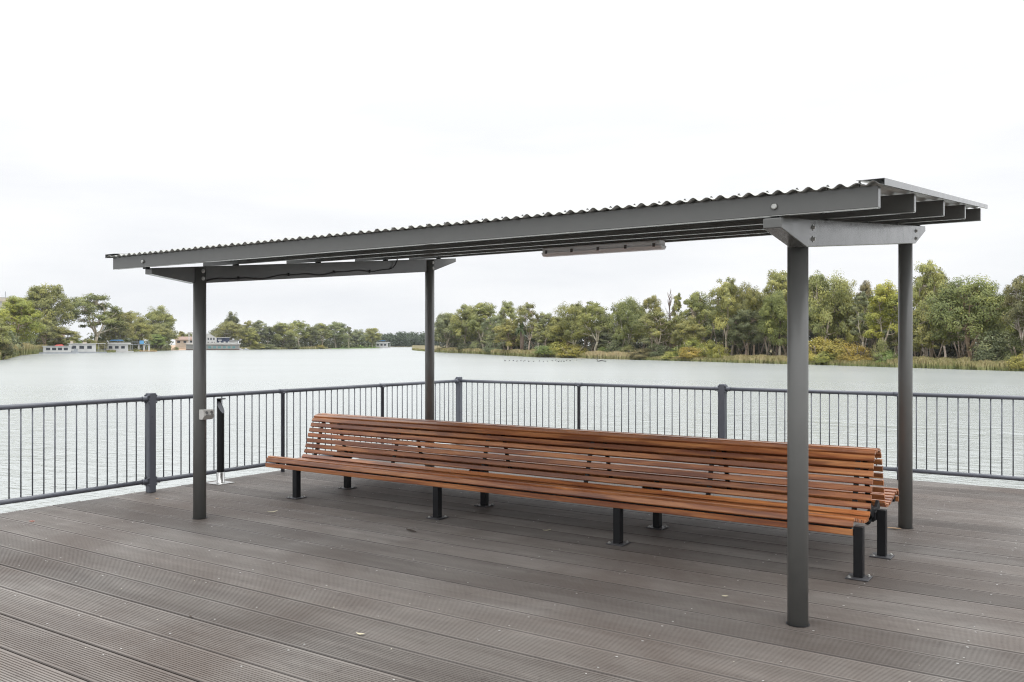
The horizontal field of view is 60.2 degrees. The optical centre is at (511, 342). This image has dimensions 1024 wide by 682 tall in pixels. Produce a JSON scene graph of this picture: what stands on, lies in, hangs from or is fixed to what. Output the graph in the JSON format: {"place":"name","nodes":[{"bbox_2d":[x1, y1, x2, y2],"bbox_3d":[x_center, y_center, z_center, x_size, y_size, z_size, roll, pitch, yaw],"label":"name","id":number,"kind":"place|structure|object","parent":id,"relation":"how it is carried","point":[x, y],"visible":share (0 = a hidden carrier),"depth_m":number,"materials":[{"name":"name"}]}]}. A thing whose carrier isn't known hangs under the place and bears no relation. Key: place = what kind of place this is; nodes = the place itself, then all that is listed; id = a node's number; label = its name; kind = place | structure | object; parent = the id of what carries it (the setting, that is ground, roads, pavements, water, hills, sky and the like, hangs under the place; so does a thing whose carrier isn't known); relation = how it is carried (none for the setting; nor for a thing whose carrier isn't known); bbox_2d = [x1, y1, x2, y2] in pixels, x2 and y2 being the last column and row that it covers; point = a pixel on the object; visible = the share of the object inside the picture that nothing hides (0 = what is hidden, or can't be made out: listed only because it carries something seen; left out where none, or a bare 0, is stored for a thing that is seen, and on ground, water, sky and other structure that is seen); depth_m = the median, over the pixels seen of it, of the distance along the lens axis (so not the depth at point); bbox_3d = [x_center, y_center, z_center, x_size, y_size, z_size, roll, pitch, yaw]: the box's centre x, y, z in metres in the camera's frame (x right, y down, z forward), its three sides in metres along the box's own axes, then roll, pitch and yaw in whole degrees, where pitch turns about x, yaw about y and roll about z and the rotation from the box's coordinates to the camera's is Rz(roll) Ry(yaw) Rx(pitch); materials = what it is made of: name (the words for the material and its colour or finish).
{"place":"outdoors","nodes":[
{"label":"outdoors","id":0,"kind":"place"},
{"bbox_2d":[134,345,379,351],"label":"riverbank","id":1,"kind":"structure","parent":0,"point":[173,346],"depth_m":524.63,"materials":[{"name":"soil"}]},
{"bbox_2d":[0,318,12,343],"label":"gum tree","id":2,"kind":"object","parent":1,"relation":"on","point":[4,329],"visible":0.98,"depth_m":184.96,"materials":[{"name":"green plant"}]},
{"bbox_2d":[0,340,15,359],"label":"shrub","id":3,"kind":"object","parent":1,"relation":"on","point":[9,350],"visible":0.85,"depth_m":186.61,"materials":[{"name":"green plant"}]},
{"bbox_2d":[0,295,48,355],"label":"gum tree","id":4,"kind":"object","parent":1,"relation":"on","point":[19,311],"visible":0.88,"depth_m":243.83,"materials":[{"name":"green plant"}]},
{"bbox_2d":[9,283,75,343],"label":"gum tree","id":5,"kind":"object","parent":1,"relation":"on","point":[44,297],"visible":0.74,"depth_m":310.05,"materials":[{"name":"green plant"}]},
{"bbox_2d":[32,318,56,343],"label":"gum tree","id":6,"kind":"object","parent":1,"relation":"on","point":[49,334],"visible":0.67,"depth_m":300.53,"materials":[{"name":"green plant"}]},
{"bbox_2d":[42,326,80,345],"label":"gum tree","id":7,"kind":"object","parent":1,"relation":"on","point":[61,338],"visible":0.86,"depth_m":309.02,"materials":[{"name":"green plant"}]},
{"bbox_2d":[1,327,173,356],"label":"undergrowth","id":8,"kind":"object","parent":1,"relation":"on","point":[12,334],"visible":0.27,"depth_m":330.56,"materials":[{"name":"green plant"}]},
{"bbox_2d":[60,293,129,340],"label":"gum tree","id":9,"kind":"object","parent":1,"relation":"on","point":[108,317],"visible":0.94,"depth_m":330.23,"materials":[{"name":"green plant"}]},
{"bbox_2d":[100,312,135,342],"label":"gum tree","id":10,"kind":"object","parent":1,"relation":"on","point":[123,334],"visible":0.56,"depth_m":340.46,"materials":[{"name":"green plant"}]},
{"bbox_2d":[123,310,148,349],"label":"gum tree","id":11,"kind":"object","parent":1,"relation":"on","point":[135,314],"visible":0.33,"depth_m":370.91,"materials":[{"name":"green plant"}]},
{"bbox_2d":[127,319,153,343],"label":"gum tree","id":12,"kind":"object","parent":1,"relation":"on","point":[143,327],"visible":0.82,"depth_m":368.25,"materials":[{"name":"green plant"}]},
{"bbox_2d":[145,334,166,348],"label":"gum tree","id":13,"kind":"object","parent":1,"relation":"on","point":[158,338],"visible":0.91,"depth_m":392.42,"materials":[{"name":"green plant"}]},
{"bbox_2d":[143,305,179,347],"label":"gum tree","id":14,"kind":"object","parent":1,"relation":"on","point":[157,316],"visible":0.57,"depth_m":410.21,"materials":[{"name":"green plant"}]},
{"bbox_2d":[144,323,178,347],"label":"gum tree","id":15,"kind":"object","parent":1,"relation":"on","point":[161,328],"visible":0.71,"depth_m":399.18,"materials":[{"name":"green plant"}]},
{"bbox_2d":[0,341,327,359],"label":"reed bed","id":16,"kind":"object","parent":1,"relation":"on","point":[29,349],"visible":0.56,"depth_m":290.03,"materials":[{"name":"green plant"}]},
{"bbox_2d":[175,337,191,347],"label":"house","id":17,"kind":"structure","parent":1,"relation":"on","point":[180,342],"depth_m":461.40,"materials":[{"name":"beige concrete"}]},
{"bbox_2d":[186,332,237,343],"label":"riverside building","id":18,"kind":"structure","parent":1,"relation":"on","point":[211,339],"depth_m":452.03,"materials":[{"name":"white concrete"}]},
{"bbox_2d":[209,321,249,343],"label":"gum tree","id":19,"kind":"object","parent":1,"relation":"on","point":[235,333],"visible":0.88,"depth_m":459.71,"materials":[{"name":"green plant"}]},
{"bbox_2d":[241,328,260,345],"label":"gum tree","id":20,"kind":"object","parent":1,"relation":"on","point":[252,336],"visible":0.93,"depth_m":462.90,"materials":[{"name":"green plant"}]},
{"bbox_2d":[249,320,268,344],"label":"gum tree","id":21,"kind":"object","parent":1,"relation":"on","point":[260,328],"visible":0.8,"depth_m":476.19,"materials":[{"name":"green plant"}]},
{"bbox_2d":[270,321,301,346],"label":"gum tree","id":22,"kind":"object","parent":1,"relation":"on","point":[280,332],"visible":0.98,"depth_m":484.08,"materials":[{"name":"green plant"}]},
{"bbox_2d":[287,320,309,346],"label":"gum tree","id":23,"kind":"object","parent":1,"relation":"on","point":[301,330],"visible":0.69,"depth_m":500.37,"materials":[{"name":"green plant"}]},
{"bbox_2d":[239,334,376,347],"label":"undergrowth","id":24,"kind":"object","parent":1,"relation":"on","point":[329,343],"visible":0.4,"depth_m":534.07,"materials":[{"name":"green plant"}]},
{"bbox_2d":[301,326,322,345],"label":"gum tree","id":25,"kind":"object","parent":1,"relation":"on","point":[314,332],"visible":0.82,"depth_m":509.75,"materials":[{"name":"green plant"}]},
{"bbox_2d":[313,323,333,344],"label":"gum tree","id":26,"kind":"object","parent":1,"relation":"on","point":[321,328],"visible":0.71,"depth_m":521.82,"materials":[{"name":"green plant"}]},
{"bbox_2d":[324,321,350,347],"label":"gum tree","id":27,"kind":"object","parent":1,"relation":"on","point":[336,327],"visible":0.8,"depth_m":540.54,"materials":[{"name":"green plant"}]},
{"bbox_2d":[351,329,367,344],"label":"gum tree","id":28,"kind":"object","parent":1,"relation":"on","point":[357,333],"visible":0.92,"depth_m":573.51,"materials":[{"name":"green plant"}]},
{"bbox_2d":[363,327,382,347],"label":"gum tree","id":29,"kind":"object","parent":1,"relation":"on","point":[372,332],"visible":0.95,"depth_m":591.15,"materials":[{"name":"green plant"}]},
{"bbox_2d":[0,344,1023,512],"bbox_3d":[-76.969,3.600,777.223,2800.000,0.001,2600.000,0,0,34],"label":"river","id":30,"kind":"structure","parent":0,"point":[35,378],"depth_m":52.35,"materials":[{"name":"liquid"}]},
{"bbox_2d":[39,344,78,353],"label":"houseboat","id":31,"kind":"object","parent":30,"relation":"on","point":[59,349],"visible":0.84,"depth_m":293.77,"materials":[{"name":"white paint"}]},
{"bbox_2d":[67,341,106,352],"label":"houseboat","id":32,"kind":"object","parent":30,"relation":"on","point":[84,347],"visible":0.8,"depth_m":307.20,"materials":[{"name":"white paint"}]},
{"bbox_2d":[106,340,133,351],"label":"houseboat","id":33,"kind":"object","parent":30,"relation":"on","point":[120,347],"visible":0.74,"depth_m":333.90,"materials":[{"name":"white paint"}]},
{"bbox_2d":[185,344,239,349],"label":"waterfront building","id":34,"kind":"structure","parent":30,"relation":"on","point":[219,346],"depth_m":435.39,"materials":[{"name":"concrete"}]},
{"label":"deck frame","id":35,"kind":"structure","parent":30,"relation":"in","visible":0},
{"bbox_2d":[0,444,1023,681],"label":"deck","id":36,"kind":"structure","parent":35,"relation":"on","point":[123,587],"depth_m":5.69,"materials":[{"name":"grey wood"}]},
{"bbox_2d":[207,398,234,484],"bbox_3d":[-3.320,1.116,10.070,0.220,0.966,0.220,0,0,34],"label":"cigarette bin","id":37,"kind":"object","parent":36,"relation":"on","point":[220,476],"visible":1,"depth_m":10.04,"materials":[{"name":"black metal"}]},
{"bbox_2d":[0,377,461,504],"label":"railing","id":38,"kind":"object","parent":36,"relation":"on","point":[151,480],"visible":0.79,"depth_m":9.51,"materials":[{"name":"grey metal"}]},
{"bbox_2d":[105,178,987,626],"bbox_3d":[0.309,0.198,7.866,6.530,2.804,4.394,0,0,34],"label":"picnic shelter","id":39,"kind":"object","parent":36,"relation":"on","point":[797,222],"visible":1,"depth_m":6.12,"materials":[{"name":"grey paint"}]},
{"bbox_2d":[199,409,214,419],"bbox_3d":[-2.765,0.651,8.021,0.085,0.092,0.112,0,0,34],"label":"power outlet","id":40,"kind":"object","parent":39,"relation":"attached to","point":[205,414],"visible":1,"depth_m":8.00,"materials":[{"name":"grey plastic"}]},
{"bbox_2d":[541,240,665,256],"bbox_3d":[0.872,-0.914,8.607,1.310,0.087,0.150,0,0,34],"label":"light fitting","id":41,"kind":"object","parent":39,"relation":"attached to","point":[649,245],"visible":1,"depth_m":8.53,"materials":[{"name":"plastic"}]},
{"bbox_2d":[265,413,898,581],"bbox_3d":[0.331,1.198,8.281,6.055,0.802,1.633,0,0,34],"label":"park bench","id":42,"kind":"object","parent":36,"relation":"on","point":[650,495],"visible":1,"depth_m":7.61,"materials":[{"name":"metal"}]},
{"bbox_2d":[460,379,1023,480],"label":"railing","id":43,"kind":"object","parent":36,"relation":"on","point":[722,390],"visible":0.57,"depth_m":11.21,"materials":[{"name":"grey metal"}]},
{"bbox_2d":[0,0,1023,343],"label":"sky","id":44,"kind":"structure","parent":0,"point":[127,126],"materials":[{"name":"white"}]},
{"bbox_2d":[412,345,1019,370],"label":"riverbank","id":45,"kind":"structure","parent":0,"point":[436,347],"depth_m":208.49,"materials":[{"name":"plant"}]},
{"bbox_2d":[434,312,461,347],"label":"gum tree","id":46,"kind":"object","parent":45,"relation":"on","point":[441,321],"visible":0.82,"depth_m":327.38,"materials":[{"name":"green plant"}]},
{"bbox_2d":[447,304,481,346],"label":"gum tree","id":47,"kind":"object","parent":45,"relation":"on","point":[464,311],"visible":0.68,"depth_m":306.86,"materials":[{"name":"green plant"}]},
{"bbox_2d":[466,301,496,348],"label":"gum tree","id":48,"kind":"object","parent":45,"relation":"on","point":[476,318],"visible":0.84,"depth_m":294.19,"materials":[{"name":"green plant"}]},
{"bbox_2d":[479,316,509,348],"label":"gum tree","id":49,"kind":"object","parent":45,"relation":"on","point":[485,329],"visible":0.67,"depth_m":268.44,"materials":[{"name":"green plant"}]},
{"bbox_2d":[496,300,518,349],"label":"gum tree","id":50,"kind":"object","parent":45,"relation":"on","point":[510,313],"visible":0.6,"depth_m":269.01,"materials":[{"name":"green plant"}]},
{"bbox_2d":[492,318,524,348],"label":"gum tree","id":51,"kind":"object","parent":45,"relation":"on","point":[508,326],"visible":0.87,"depth_m":248.14,"materials":[{"name":"green plant"}]},
{"bbox_2d":[515,322,527,349],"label":"palm tree","id":52,"kind":"object","parent":45,"relation":"on","point":[521,332],"visible":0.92,"depth_m":239.44,"materials":[{"name":"green plant"}]},
{"bbox_2d":[513,302,540,349],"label":"gum tree","id":53,"kind":"object","parent":45,"relation":"on","point":[528,313],"visible":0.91,"depth_m":241.08,"materials":[{"name":"green plant"}]},
{"bbox_2d":[531,322,547,350],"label":"gum tree","id":54,"kind":"object","parent":45,"relation":"on","point":[538,327],"visible":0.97,"depth_m":225.95,"materials":[{"name":"green plant"}]},
{"bbox_2d":[535,311,552,350],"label":"gum tree","id":55,"kind":"object","parent":45,"relation":"on","point":[544,319],"visible":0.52,"depth_m":241.18,"materials":[{"name":"green plant"}]},
{"bbox_2d":[544,316,571,346],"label":"gum tree","id":56,"kind":"object","parent":45,"relation":"on","point":[552,331],"visible":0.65,"depth_m":221.18,"materials":[{"name":"green plant"}]},
{"bbox_2d":[554,345,588,356],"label":"shrub","id":57,"kind":"object","parent":45,"relation":"on","point":[566,352],"visible":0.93,"depth_m":207.49,"materials":[{"name":"green plant"}]},
{"bbox_2d":[553,301,592,349],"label":"gum tree","id":58,"kind":"object","parent":45,"relation":"on","point":[569,325],"visible":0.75,"depth_m":216.92,"materials":[{"name":"green plant"}]},
{"bbox_2d":[574,301,612,350],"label":"gum tree","id":59,"kind":"object","parent":45,"relation":"on","point":[595,311],"visible":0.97,"depth_m":207.60,"materials":[{"name":"green plant"}]},
{"bbox_2d":[591,332,637,347],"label":"gum tree","id":60,"kind":"object","parent":45,"relation":"on","point":[603,338],"visible":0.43,"depth_m":220.93,"materials":[{"name":"green plant"}]},
{"bbox_2d":[600,335,633,351],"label":"shrub","id":61,"kind":"object","parent":45,"relation":"on","point":[615,342],"visible":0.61,"depth_m":197.60,"materials":[{"name":"green plant"}]},
{"bbox_2d":[608,296,649,343],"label":"gum tree","id":62,"kind":"object","parent":45,"relation":"on","point":[631,310],"visible":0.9,"depth_m":198.97,"materials":[{"name":"green plant"}]},
{"bbox_2d":[627,348,652,358],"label":"shrub","id":63,"kind":"object","parent":45,"relation":"on","point":[638,354],"visible":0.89,"depth_m":185.07,"materials":[{"name":"green plant"}]},
{"bbox_2d":[641,295,664,345],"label":"gum tree","id":64,"kind":"object","parent":45,"relation":"on","point":[650,303],"visible":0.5,"depth_m":202.80,"materials":[{"name":"green plant"}]},
{"bbox_2d":[634,310,676,351],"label":"gum tree","id":65,"kind":"object","parent":45,"relation":"on","point":[649,320],"visible":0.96,"depth_m":187.59,"materials":[{"name":"green plant"}]},
{"bbox_2d":[646,343,673,356],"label":"shrub","id":66,"kind":"object","parent":45,"relation":"on","point":[658,349],"visible":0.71,"depth_m":184.38,"materials":[{"name":"green plant"}]},
{"bbox_2d":[670,293,685,348],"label":"gum tree","id":67,"kind":"object","parent":45,"relation":"on","point":[677,301],"visible":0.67,"depth_m":192.40,"materials":[{"name":"green plant"}]},
{"bbox_2d":[669,315,706,348],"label":"gum tree","id":68,"kind":"object","parent":45,"relation":"on","point":[682,332],"visible":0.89,"depth_m":179.87,"materials":[{"name":"green plant"}]},
{"bbox_2d":[677,346,706,358],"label":"shrub","id":69,"kind":"object","parent":45,"relation":"on","point":[688,354],"visible":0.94,"depth_m":171.90,"materials":[{"name":"yellow plant"}]},
{"bbox_2d":[678,337,706,356],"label":"shrub","id":70,"kind":"object","parent":45,"relation":"on","point":[688,343],"visible":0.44,"depth_m":176.02,"materials":[{"name":"green plant"}]},
{"bbox_2d":[675,290,711,337],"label":"gum tree","id":71,"kind":"object","parent":45,"relation":"on","point":[695,302],"visible":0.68,"depth_m":183.06,"materials":[{"name":"green plant"}]},
{"bbox_2d":[698,339,727,357],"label":"shrub","id":72,"kind":"object","parent":45,"relation":"on","point":[708,350],"visible":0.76,"depth_m":169.48,"materials":[{"name":"green plant"}]},
{"bbox_2d":[412,347,1023,370],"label":"reed bed","id":73,"kind":"object","parent":45,"relation":"on","point":[961,363],"visible":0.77,"depth_m":152.46,"materials":[{"name":"green plant"}]},
{"bbox_2d":[712,345,731,357],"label":"shrub","id":74,"kind":"object","parent":45,"relation":"on","point":[718,354],"visible":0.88,"depth_m":165.86,"materials":[{"name":"green plant"}]},
{"bbox_2d":[706,302,739,355],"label":"gum tree","id":75,"kind":"object","parent":45,"relation":"on","point":[719,332],"visible":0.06,"depth_m":197.41,"materials":[{"name":"green plant"}]},
{"bbox_2d":[707,277,743,350],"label":"gum tree","id":76,"kind":"object","parent":45,"relation":"on","point":[726,290],"visible":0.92,"depth_m":169.52,"materials":[{"name":"green plant"}]},
{"bbox_2d":[437,320,1019,357],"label":"woodland","id":77,"kind":"object","parent":45,"relation":"on","point":[950,350],"visible":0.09,"depth_m":202.30,"materials":[{"name":"green plant"}]},
{"bbox_2d":[452,311,1021,360],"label":"saplings","id":78,"kind":"object","parent":45,"relation":"on","point":[961,351],"visible":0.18,"depth_m":171.19,"materials":[{"name":"green plant"}]},
{"bbox_2d":[724,308,766,354],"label":"gum tree","id":79,"kind":"object","parent":45,"relation":"on","point":[742,321],"visible":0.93,"depth_m":165.27,"materials":[{"name":"green plant"}]},
{"bbox_2d":[728,281,763,354],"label":"gum tree","id":80,"kind":"object","parent":45,"relation":"on","point":[750,299],"visible":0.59,"depth_m":168.07,"materials":[{"name":"green plant"}]},
{"bbox_2d":[754,269,786,355],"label":"gum tree","id":81,"kind":"object","parent":45,"relation":"on","point":[778,284],"visible":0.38,"depth_m":165.12,"materials":[{"name":"green plant"}]},
{"bbox_2d":[756,290,786,354],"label":"gum tree","id":82,"kind":"object","parent":45,"relation":"on","point":[775,302],"visible":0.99,"depth_m":157.61,"materials":[{"name":"green plant"}]},
{"bbox_2d":[808,336,836,360],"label":"shrub","id":83,"kind":"object","parent":45,"relation":"on","point":[814,343],"visible":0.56,"depth_m":146.84,"materials":[{"name":"yellow plant"}]},
{"bbox_2d":[809,351,841,363],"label":"shrub","id":84,"kind":"object","parent":45,"relation":"on","point":[821,358],"visible":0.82,"depth_m":142.00,"materials":[{"name":"green plant"}]},
{"bbox_2d":[808,270,854,347],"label":"gum tree","id":85,"kind":"object","parent":45,"relation":"on","point":[820,289],"visible":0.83,"depth_m":153.06,"materials":[{"name":"green plant"}]},
{"bbox_2d":[815,338,858,358],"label":"shrub","id":86,"kind":"object","parent":45,"relation":"on","point":[833,346],"visible":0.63,"depth_m":143.06,"materials":[{"name":"yellow plant"}]},
{"bbox_2d":[827,279,866,347],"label":"gum tree","id":87,"kind":"object","parent":45,"relation":"on","point":[848,337],"visible":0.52,"depth_m":155.23,"materials":[{"name":"green plant"}]},
{"bbox_2d":[836,342,874,361],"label":"shrub","id":88,"kind":"object","parent":45,"relation":"on","point":[849,356],"visible":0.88,"depth_m":138.34,"materials":[{"name":"brown plant"}]},
{"bbox_2d":[848,291,873,355],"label":"gum tree","id":89,"kind":"object","parent":45,"relation":"on","point":[863,301],"visible":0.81,"depth_m":143.00,"materials":[{"name":"green plant"}]},
{"bbox_2d":[856,279,873,346],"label":"gum tree","id":90,"kind":"object","parent":45,"relation":"on","point":[865,286],"visible":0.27,"depth_m":161.33,"materials":[{"name":"green plant"}]},
{"bbox_2d":[861,279,897,349],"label":"gum tree","id":91,"kind":"object","parent":45,"relation":"on","point":[888,302],"visible":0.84,"depth_m":136.23,"materials":[{"name":"green plant"}]},
{"bbox_2d":[870,338,888,360],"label":"shrub","id":92,"kind":"object","parent":45,"relation":"on","point":[882,348],"visible":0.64,"depth_m":134.44,"materials":[{"name":"green plant"}]},
{"bbox_2d":[875,349,897,363],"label":"shrub","id":93,"kind":"object","parent":45,"relation":"on","point":[889,355],"visible":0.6,"depth_m":131.80,"materials":[{"name":"green plant"}]},
{"bbox_2d":[913,260,949,356],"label":"gum tree","id":94,"kind":"object","parent":45,"relation":"on","point":[927,280],"visible":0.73,"depth_m":133.83,"materials":[{"name":"green plant"}]},
{"bbox_2d":[913,310,949,355],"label":"gum tree","id":95,"kind":"object","parent":45,"relation":"on","point":[919,333],"visible":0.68,"depth_m":131.38,"materials":[{"name":"green plant"}]},
{"bbox_2d":[922,273,1015,359],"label":"gum tree","id":96,"kind":"object","parent":45,"relation":"on","point":[974,294],"visible":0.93,"depth_m":125.82,"materials":[{"name":"green plant"}]},
{"bbox_2d":[969,329,1018,360],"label":"shrub","id":97,"kind":"object","parent":45,"relation":"on","point":[990,352],"visible":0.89,"depth_m":121.25,"materials":[{"name":"green plant"}]},
{"bbox_2d":[984,292,1022,355],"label":"gum tree","id":98,"kind":"object","parent":45,"relation":"on","point":[1016,334],"visible":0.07,"depth_m":131.91,"materials":[{"name":"green plant"}]},
{"bbox_2d":[998,337,1023,360],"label":"shrub","id":99,"kind":"object","parent":45,"relation":"on","point":[1017,343],"visible":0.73,"depth_m":119.11,"materials":[{"name":"green plant"}]},
{"bbox_2d":[1000,274,1023,353],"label":"gum tree","id":100,"kind":"object","parent":45,"relation":"on","point":[1016,311],"visible":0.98,"depth_m":119.43,"materials":[{"name":"green plant"}]},
{"bbox_2d":[1006,352,1023,368],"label":"shrub","id":101,"kind":"object","parent":45,"relation":"on","point":[1014,362],"visible":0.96,"depth_m":111.90,"materials":[{"name":"green plant"}]},
{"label":"riverbank","id":102,"kind":"structure","parent":0,"visible":0},
{"bbox_2d":[375,331,471,346],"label":"woodland","id":103,"kind":"object","parent":102,"relation":"on","point":[405,339],"visible":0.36,"depth_m":760.44,"materials":[{"name":"green plant"}]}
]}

